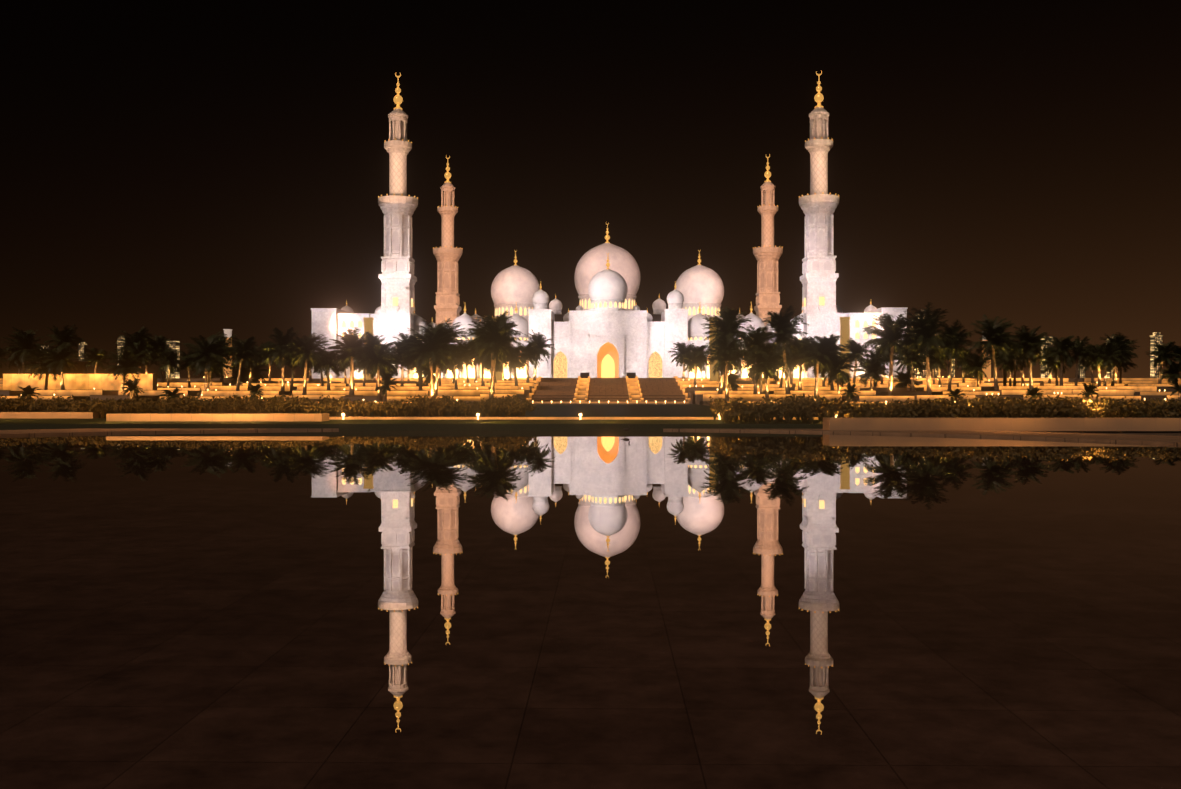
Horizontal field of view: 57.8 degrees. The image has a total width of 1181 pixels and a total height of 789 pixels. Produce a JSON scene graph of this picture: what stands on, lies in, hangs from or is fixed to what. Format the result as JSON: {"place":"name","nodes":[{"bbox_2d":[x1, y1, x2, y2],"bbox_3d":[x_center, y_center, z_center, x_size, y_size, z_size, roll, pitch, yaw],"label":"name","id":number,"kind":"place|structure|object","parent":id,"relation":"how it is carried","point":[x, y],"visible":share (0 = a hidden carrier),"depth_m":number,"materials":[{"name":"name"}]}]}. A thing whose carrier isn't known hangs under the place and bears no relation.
{"place":"outdoors","nodes":[
{"label":"outdoors","id":0,"kind":"place"},
{"bbox_2d":[0,0,1180,377],"label":"sky","id":1,"kind":"structure","parent":0,"point":[179,170],"materials":[{"name":"black"}]},
{"bbox_2d":[1031,431,1180,435],"bbox_3d":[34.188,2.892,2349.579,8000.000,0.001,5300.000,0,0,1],"label":"ground","id":2,"kind":"structure","parent":0,"point":[1171,433],"depth_m":81.40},
{"bbox_2d":[78,342,86,373],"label":"city tower","id":3,"kind":"structure","parent":2,"relation":"on","point":[83,347],"depth_m":2417.01,"materials":[{"name":"grey"}]},
{"bbox_2d":[166,341,179,377],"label":"city tower","id":4,"kind":"structure","parent":2,"relation":"on","point":[175,345],"depth_m":2212.86,"materials":[{"name":"grey"}]},
{"bbox_2d":[223,329,231,377],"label":"tower","id":5,"kind":"structure","parent":2,"relation":"on","point":[228,332],"depth_m":904.66,"materials":[{"name":"white"}]},
{"bbox_2d":[0,414,1175,429],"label":"planting bed","id":6,"kind":"object","parent":2,"relation":"on","point":[38,423],"visible":0.5,"depth_m":85.49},
{"bbox_2d":[0,393,1180,423],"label":"shrubs","id":7,"kind":"object","parent":6,"relation":"on","point":[790,407],"visible":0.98,"depth_m":97.58,"materials":[{"name":"green plant"}]},
{"bbox_2d":[54,376,1165,419],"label":"garden lamps","id":8,"kind":"object","parent":6,"relation":"on","point":[477,414],"visible":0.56,"depth_m":281.20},
{"bbox_2d":[0,430,1180,788],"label":"reflecting pool","id":9,"kind":"structure","parent":2,"relation":"on","point":[490,610],"depth_m":14.01,"materials":[{"name":"liquid"}]},
{"bbox_2d":[0,428,1180,444],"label":"pool rim","id":10,"kind":"object","parent":9,"relation":"on","point":[1151,439],"visible":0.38,"depth_m":76.31,"materials":[{"name":"beige stone"}]},
{"bbox_2d":[0,361,1180,430],"bbox_3d":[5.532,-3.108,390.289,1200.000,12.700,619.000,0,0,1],"label":"garden terraces","id":11,"kind":"object","parent":2,"relation":"on","point":[583,388],"visible":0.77,"depth_m":284.77,"materials":[{"name":"beige"}]},
{"bbox_2d":[4,343,37,373],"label":"palm","id":12,"kind":"object","parent":11,"relation":"on","point":[14,365],"visible":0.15,"depth_m":335.42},
{"bbox_2d":[1,327,49,373],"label":"palm","id":13,"kind":"object","parent":11,"relation":"on","point":[26,339],"visible":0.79,"depth_m":306.85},
{"bbox_2d":[17,385,40,400],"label":"palm","id":14,"kind":"object","parent":11,"relation":"on","point":[28,389],"visible":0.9,"depth_m":233.41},
{"bbox_2d":[19,351,39,373],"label":"palm","id":15,"kind":"object","parent":11,"relation":"on","point":[29,364],"visible":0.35,"depth_m":306.23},
{"bbox_2d":[24,345,73,389],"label":"palm","id":16,"kind":"object","parent":11,"relation":"on","point":[41,369],"visible":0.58,"depth_m":296.14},
{"bbox_2d":[38,343,81,389],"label":"palm","id":17,"kind":"object","parent":11,"relation":"on","point":[63,358],"visible":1,"depth_m":291.78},
{"bbox_2d":[43,324,86,354],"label":"palm","id":18,"kind":"object","parent":11,"relation":"on","point":[65,336],"visible":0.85,"depth_m":347.27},
{"bbox_2d":[80,348,111,373],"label":"palm","id":19,"kind":"object","parent":11,"relation":"on","point":[96,359],"visible":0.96,"depth_m":336.18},
{"bbox_2d":[103,346,149,389],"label":"palm","id":20,"kind":"object","parent":11,"relation":"on","point":[127,362],"visible":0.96,"depth_m":296.58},
{"bbox_2d":[121,378,144,398],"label":"palm","id":21,"kind":"object","parent":11,"relation":"on","point":[132,388],"visible":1,"depth_m":233.16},
{"bbox_2d":[115,327,158,371],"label":"palm","id":22,"kind":"object","parent":11,"relation":"on","point":[141,334],"visible":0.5,"depth_m":332.53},
{"bbox_2d":[126,338,158,373],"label":"palm","id":23,"kind":"object","parent":11,"relation":"on","point":[138,347],"visible":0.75,"depth_m":318.31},
{"bbox_2d":[147,335,178,381],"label":"palm","id":24,"kind":"object","parent":11,"relation":"on","point":[160,345],"visible":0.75,"depth_m":338.09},
{"bbox_2d":[154,348,184,386],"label":"palm","id":25,"kind":"object","parent":11,"relation":"on","point":[169,358],"visible":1,"depth_m":316.47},
{"bbox_2d":[160,388,184,399],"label":"palm","id":26,"kind":"object","parent":11,"relation":"on","point":[174,393],"visible":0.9,"depth_m":236.06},
{"bbox_2d":[174,350,197,386],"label":"palm","id":27,"kind":"object","parent":11,"relation":"on","point":[187,363],"visible":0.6,"depth_m":322.65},
{"bbox_2d":[179,331,233,390],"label":"palm","id":28,"kind":"object","parent":11,"relation":"on","point":[209,345],"visible":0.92,"depth_m":295.50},
{"bbox_2d":[187,349,232,390],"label":"palm","id":29,"kind":"object","parent":11,"relation":"on","point":[210,374],"visible":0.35,"depth_m":298.63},
{"bbox_2d":[211,333,236,382],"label":"palm","id":30,"kind":"object","parent":11,"relation":"on","point":[228,342],"visible":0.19,"depth_m":334.56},
{"bbox_2d":[225,366,260,385],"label":"palm","id":31,"kind":"object","parent":11,"relation":"on","point":[244,377],"visible":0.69,"depth_m":339.77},
{"bbox_2d":[223,336,265,390],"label":"palm","id":32,"kind":"object","parent":11,"relation":"on","point":[241,349],"visible":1,"depth_m":296.16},
{"bbox_2d":[234,346,267,385],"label":"palm","id":33,"kind":"object","parent":11,"relation":"on","point":[254,363],"visible":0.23,"depth_m":320.50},
{"bbox_2d":[247,383,263,399],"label":"palm","id":34,"kind":"object","parent":11,"relation":"on","point":[253,390],"visible":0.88,"depth_m":235.45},
{"bbox_2d":[238,358,273,381],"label":"palm","id":35,"kind":"object","parent":11,"relation":"on","point":[258,371],"visible":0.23,"depth_m":350.08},
{"bbox_2d":[256,343,276,382],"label":"palm","id":36,"kind":"object","parent":11,"relation":"on","point":[268,359],"visible":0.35,"depth_m":338.15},
{"bbox_2d":[258,327,302,390],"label":"palm","id":37,"kind":"object","parent":11,"relation":"on","point":[279,347],"visible":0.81,"depth_m":291.94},
{"bbox_2d":[279,332,332,394],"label":"palm","id":38,"kind":"object","parent":11,"relation":"on","point":[307,347],"visible":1,"depth_m":276.99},
{"bbox_2d":[308,350,345,389],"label":"palm","id":39,"kind":"object","parent":11,"relation":"on","point":[329,366],"visible":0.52,"depth_m":296.38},
{"bbox_2d":[323,327,378,394],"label":"palm","id":40,"kind":"object","parent":11,"relation":"on","point":[353,346],"visible":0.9,"depth_m":273.74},
{"bbox_2d":[363,317,373,379],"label":"light pylon","id":41,"kind":"object","parent":11,"relation":"on","point":[368,324],"visible":0.31,"depth_m":352.29,"materials":[{"name":"brown metal"}]},
{"bbox_2d":[356,336,398,400],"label":"palm","id":42,"kind":"object","parent":11,"relation":"on","point":[377,357],"visible":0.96,"depth_m":250.44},
{"bbox_2d":[361,350,408,395],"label":"palm","id":43,"kind":"object","parent":11,"relation":"on","point":[395,371],"visible":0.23,"depth_m":270.48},
{"bbox_2d":[376,373,398,401],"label":"palm","id":44,"kind":"object","parent":11,"relation":"on","point":[387,383],"visible":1,"depth_m":236.91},
{"bbox_2d":[378,73,417,313],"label":"minaret","id":45,"kind":"object","parent":11,"relation":"on","point":[397,277],"visible":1,"depth_m":371.53,"materials":[{"name":"stone"}]},
{"bbox_2d":[391,340,409,385],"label":"palm","id":46,"kind":"object","parent":11,"relation":"on","point":[402,370],"visible":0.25,"depth_m":318.47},
{"bbox_2d":[393,333,419,382],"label":"palm","id":47,"kind":"object","parent":11,"relation":"on","point":[405,337],"visible":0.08,"depth_m":336.36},
{"bbox_2d":[397,338,428,389],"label":"palm","id":48,"kind":"object","parent":11,"relation":"on","point":[411,358],"visible":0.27,"depth_m":292.49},
{"bbox_2d":[398,321,462,398],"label":"palm","id":49,"kind":"object","parent":11,"relation":"on","point":[430,344],"visible":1,"depth_m":246.43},
{"bbox_2d":[412,364,448,385],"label":"palm","id":50,"kind":"object","parent":11,"relation":"on","point":[426,372],"visible":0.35,"depth_m":338.06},
{"bbox_2d":[415,318,468,394],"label":"palm","id":51,"kind":"object","parent":11,"relation":"on","point":[452,329],"visible":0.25,"depth_m":271.72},
{"bbox_2d":[433,155,462,325],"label":"minaret","id":52,"kind":"object","parent":11,"relation":"on","point":[447,254],"visible":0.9,"depth_m":502.34,"materials":[{"name":"stone"}]},
{"bbox_2d":[443,345,470,388],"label":"palm","id":53,"kind":"object","parent":11,"relation":"on","point":[452,367],"visible":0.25,"depth_m":295.53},
{"bbox_2d":[457,343,474,381],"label":"palm","id":54,"kind":"object","parent":11,"relation":"on","point":[470,363],"visible":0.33,"depth_m":338.78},
{"bbox_2d":[466,342,485,385],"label":"palm","id":55,"kind":"object","parent":11,"relation":"on","point":[475,364],"visible":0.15,"depth_m":316.22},
{"bbox_2d":[471,347,514,373],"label":"palm","id":56,"kind":"object","parent":11,"relation":"on","point":[487,366],"visible":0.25,"depth_m":297.57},
{"bbox_2d":[464,310,522,393],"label":"palm","id":57,"kind":"object","parent":11,"relation":"on","point":[509,345],"visible":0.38,"depth_m":275.41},
{"bbox_2d":[468,315,520,399],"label":"palm","id":58,"kind":"object","parent":11,"relation":"on","point":[496,338],"visible":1,"depth_m":251.46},
{"bbox_2d":[498,345,532,385],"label":"palm","id":59,"kind":"object","parent":11,"relation":"on","point":[519,362],"visible":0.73,"depth_m":314.23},
{"bbox_2d":[518,343,545,381],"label":"palm","id":60,"kind":"object","parent":11,"relation":"on","point":[530,349],"visible":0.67,"depth_m":338.31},
{"bbox_2d":[524,330,555,379],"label":"palm","id":61,"kind":"object","parent":11,"relation":"on","point":[540,341],"visible":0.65,"depth_m":354.11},
{"bbox_2d":[311,294,907,377],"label":"mosque walls","id":62,"kind":"structure","parent":11,"relation":"on","point":[636,338],"depth_m":367.67,"materials":[{"name":"stone"}]},
{"bbox_2d":[411,342,805,377],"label":"mosque recesses","id":63,"kind":"object","parent":62,"relation":"in","point":[605,349],"visible":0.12,"depth_m":369.98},
{"bbox_2d":[341,243,876,335],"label":"domes","id":64,"kind":"structure","parent":62,"relation":"on","point":[595,278],"depth_m":531.70,"materials":[{"name":"stone"}]},
{"bbox_2d":[346,223,870,321],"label":"finials","id":65,"kind":"object","parent":64,"relation":"on","point":[607,237],"visible":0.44,"depth_m":389.90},
{"bbox_2d":[342,298,875,377],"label":"mosque glow","id":66,"kind":"object","parent":62,"relation":"attached to","point":[607,366],"visible":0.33,"depth_m":370.85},
{"bbox_2d":[667,342,693,379],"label":"palm","id":67,"kind":"object","parent":11,"relation":"on","point":[682,349],"visible":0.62,"depth_m":356.77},
{"bbox_2d":[681,350,706,386],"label":"palm","id":68,"kind":"object","parent":11,"relation":"on","point":[696,358],"visible":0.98,"depth_m":315.50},
{"bbox_2d":[679,344,713,383],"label":"palm","id":69,"kind":"object","parent":11,"relation":"on","point":[702,348],"visible":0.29,"depth_m":336.70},
{"bbox_2d":[709,317,717,379],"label":"light pylon","id":70,"kind":"object","parent":11,"relation":"on","point":[712,376],"visible":0.21,"depth_m":350.88,"materials":[{"name":"brown metal"}]},
{"bbox_2d":[704,346,743,389],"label":"palm","id":71,"kind":"object","parent":11,"relation":"on","point":[717,362],"visible":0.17,"depth_m":289.45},
{"bbox_2d":[702,332,751,400],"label":"palm","id":72,"kind":"object","parent":11,"relation":"on","point":[727,352],"visible":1,"depth_m":248.34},
{"bbox_2d":[701,306,753,393],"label":"palm","id":73,"kind":"object","parent":11,"relation":"on","point":[726,324],"visible":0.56,"depth_m":270.08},
{"bbox_2d":[717,372,745,389],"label":"palm","id":74,"kind":"object","parent":11,"relation":"on","point":[732,379],"visible":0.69,"depth_m":312.87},
{"bbox_2d":[736,324,777,393],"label":"palm","id":75,"kind":"object","parent":11,"relation":"on","point":[755,341],"visible":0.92,"depth_m":269.51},
{"bbox_2d":[740,340,779,393],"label":"palm","id":76,"kind":"object","parent":11,"relation":"on","point":[760,382],"visible":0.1,"depth_m":296.15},
{"bbox_2d":[742,351,788,398],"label":"palm","id":77,"kind":"object","parent":11,"relation":"on","point":[767,363],"visible":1,"depth_m":251.65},
{"bbox_2d":[753,155,782,332],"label":"minaret","id":78,"kind":"object","parent":11,"relation":"on","point":[767,254],"visible":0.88,"depth_m":500.37,"materials":[{"name":"stone"}]},
{"bbox_2d":[762,305,808,393],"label":"palm","id":79,"kind":"object","parent":11,"relation":"on","point":[781,326],"visible":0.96,"depth_m":271.58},
{"bbox_2d":[775,352,798,387],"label":"palm","id":80,"kind":"object","parent":11,"relation":"on","point":[791,367],"visible":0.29,"depth_m":313.02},
{"bbox_2d":[777,336,818,389],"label":"palm","id":81,"kind":"object","parent":11,"relation":"on","point":[800,365],"visible":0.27,"depth_m":290.91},
{"bbox_2d":[799,71,838,313],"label":"minaret","id":82,"kind":"object","parent":11,"relation":"on","point":[818,206],"visible":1,"depth_m":369.52,"materials":[{"name":"stone"}]},
{"bbox_2d":[793,337,844,395],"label":"palm","id":83,"kind":"object","parent":11,"relation":"on","point":[818,353],"visible":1,"depth_m":252.22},
{"bbox_2d":[813,334,846,389],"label":"palm","id":84,"kind":"object","parent":11,"relation":"on","point":[834,341],"visible":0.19,"depth_m":295.82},
{"bbox_2d":[821,351,860,393],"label":"palm","id":85,"kind":"object","parent":11,"relation":"on","point":[840,377],"visible":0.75,"depth_m":273.45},
{"bbox_2d":[840,317,849,382],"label":"light pylon","id":86,"kind":"object","parent":11,"relation":"on","point":[845,329],"visible":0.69,"depth_m":350.00,"materials":[{"name":"brown metal"}]},
{"bbox_2d":[840,383,859,399],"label":"palm","id":87,"kind":"object","parent":11,"relation":"on","point":[850,390],"visible":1,"depth_m":229.37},
{"bbox_2d":[845,338,871,382],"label":"palm","id":88,"kind":"object","parent":11,"relation":"on","point":[858,351],"visible":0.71,"depth_m":336.58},
{"bbox_2d":[854,356,888,389],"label":"palm","id":89,"kind":"object","parent":11,"relation":"on","point":[872,373],"visible":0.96,"depth_m":296.63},
{"bbox_2d":[860,350,889,387],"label":"palm","id":90,"kind":"object","parent":11,"relation":"on","point":[872,355],"visible":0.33,"depth_m":312.11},
{"bbox_2d":[862,314,920,395],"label":"palm","id":91,"kind":"object","parent":11,"relation":"on","point":[891,335],"visible":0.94,"depth_m":269.80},
{"bbox_2d":[887,370,918,389],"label":"palm","id":92,"kind":"object","parent":11,"relation":"on","point":[903,379],"visible":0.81,"depth_m":312.26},
{"bbox_2d":[889,343,929,390],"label":"palm","id":93,"kind":"object","parent":11,"relation":"on","point":[911,363],"visible":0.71,"depth_m":296.39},
{"bbox_2d":[896,302,961,394],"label":"palm","id":94,"kind":"object","parent":11,"relation":"on","point":[925,325],"visible":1,"depth_m":268.65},
{"bbox_2d":[921,347,952,386],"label":"palm","id":95,"kind":"object","parent":11,"relation":"on","point":[934,363],"visible":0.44,"depth_m":312.55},
{"bbox_2d":[934,319,973,390],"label":"palm","id":96,"kind":"object","parent":11,"relation":"on","point":[951,348],"visible":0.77,"depth_m":295.15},
{"bbox_2d":[952,347,972,382],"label":"palm","id":97,"kind":"object","parent":11,"relation":"on","point":[958,363],"visible":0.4,"depth_m":334.84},
{"bbox_2d":[958,352,992,386],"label":"palm","id":98,"kind":"object","parent":11,"relation":"on","point":[974,368],"visible":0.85,"depth_m":314.93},
{"bbox_2d":[965,314,1019,389],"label":"palm","id":99,"kind":"object","parent":11,"relation":"on","point":[992,334],"visible":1,"depth_m":291.97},
{"bbox_2d":[991,353,1020,385],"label":"palm","id":100,"kind":"object","parent":11,"relation":"on","point":[1005,368],"visible":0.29,"depth_m":317.46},
{"bbox_2d":[996,346,1027,385],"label":"palm","id":101,"kind":"object","parent":11,"relation":"on","point":[1011,362],"visible":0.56,"depth_m":306.93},
{"bbox_2d":[1008,325,1053,389],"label":"palm","id":102,"kind":"object","parent":11,"relation":"on","point":[1031,342],"visible":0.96,"depth_m":293.67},
{"bbox_2d":[1026,387,1043,398],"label":"palm","id":103,"kind":"object","parent":11,"relation":"on","point":[1034,391],"visible":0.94,"depth_m":235.92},
{"bbox_2d":[1038,351,1071,385],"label":"palm","id":104,"kind":"object","parent":11,"relation":"on","point":[1055,366],"visible":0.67,"depth_m":311.99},
{"bbox_2d":[1043,334,1081,385],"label":"palm","id":105,"kind":"object","parent":11,"relation":"on","point":[1062,348],"visible":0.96,"depth_m":305.42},
{"bbox_2d":[1070,336,1096,385],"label":"palm","id":106,"kind":"object","parent":11,"relation":"on","point":[1082,355],"visible":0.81,"depth_m":307.63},
{"bbox_2d":[1078,382,1098,398],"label":"palm","id":107,"kind":"object","parent":11,"relation":"on","point":[1089,388],"visible":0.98,"depth_m":232.83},
{"bbox_2d":[1084,343,1115,385],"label":"palm","id":108,"kind":"object","parent":11,"relation":"on","point":[1092,360],"visible":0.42,"depth_m":313.32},
{"bbox_2d":[1087,342,1123,385],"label":"palm","id":109,"kind":"object","parent":11,"relation":"on","point":[1108,349],"visible":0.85,"depth_m":310.61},
{"bbox_2d":[1100,332,1138,382],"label":"palm","id":110,"kind":"object","parent":11,"relation":"on","point":[1119,337],"visible":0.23,"depth_m":334.13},
{"bbox_2d":[1102,339,1138,385],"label":"palm","id":111,"kind":"object","parent":11,"relation":"on","point":[1129,353],"visible":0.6,"depth_m":316.50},
{"bbox_2d":[1110,353,1136,382],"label":"palm","id":112,"kind":"object","parent":11,"relation":"on","point":[1131,364],"visible":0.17,"depth_m":343.73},
{"bbox_2d":[1146,341,1180,383],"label":"palm","id":113,"kind":"object","parent":11,"relation":"on","point":[1162,353],"visible":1,"depth_m":333.70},
{"bbox_2d":[1155,360,1180,383],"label":"palm","id":114,"kind":"object","parent":11,"relation":"on","point":[1174,375],"visible":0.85,"depth_m":332.98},
{"bbox_2d":[1168,381,1180,400],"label":"palm","id":115,"kind":"object","parent":11,"relation":"on","point":[1177,387],"visible":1,"depth_m":231.47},
{"bbox_2d":[1041,336,1052,377],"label":"city tower","id":116,"kind":"structure","parent":2,"relation":"on","point":[1045,374],"depth_m":2385.21,"materials":[{"name":"grey"}]},
{"bbox_2d":[1150,332,1162,377],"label":"city tower","id":117,"kind":"structure","parent":2,"relation":"on","point":[1155,337],"depth_m":2583.88,"materials":[{"name":"grey"}]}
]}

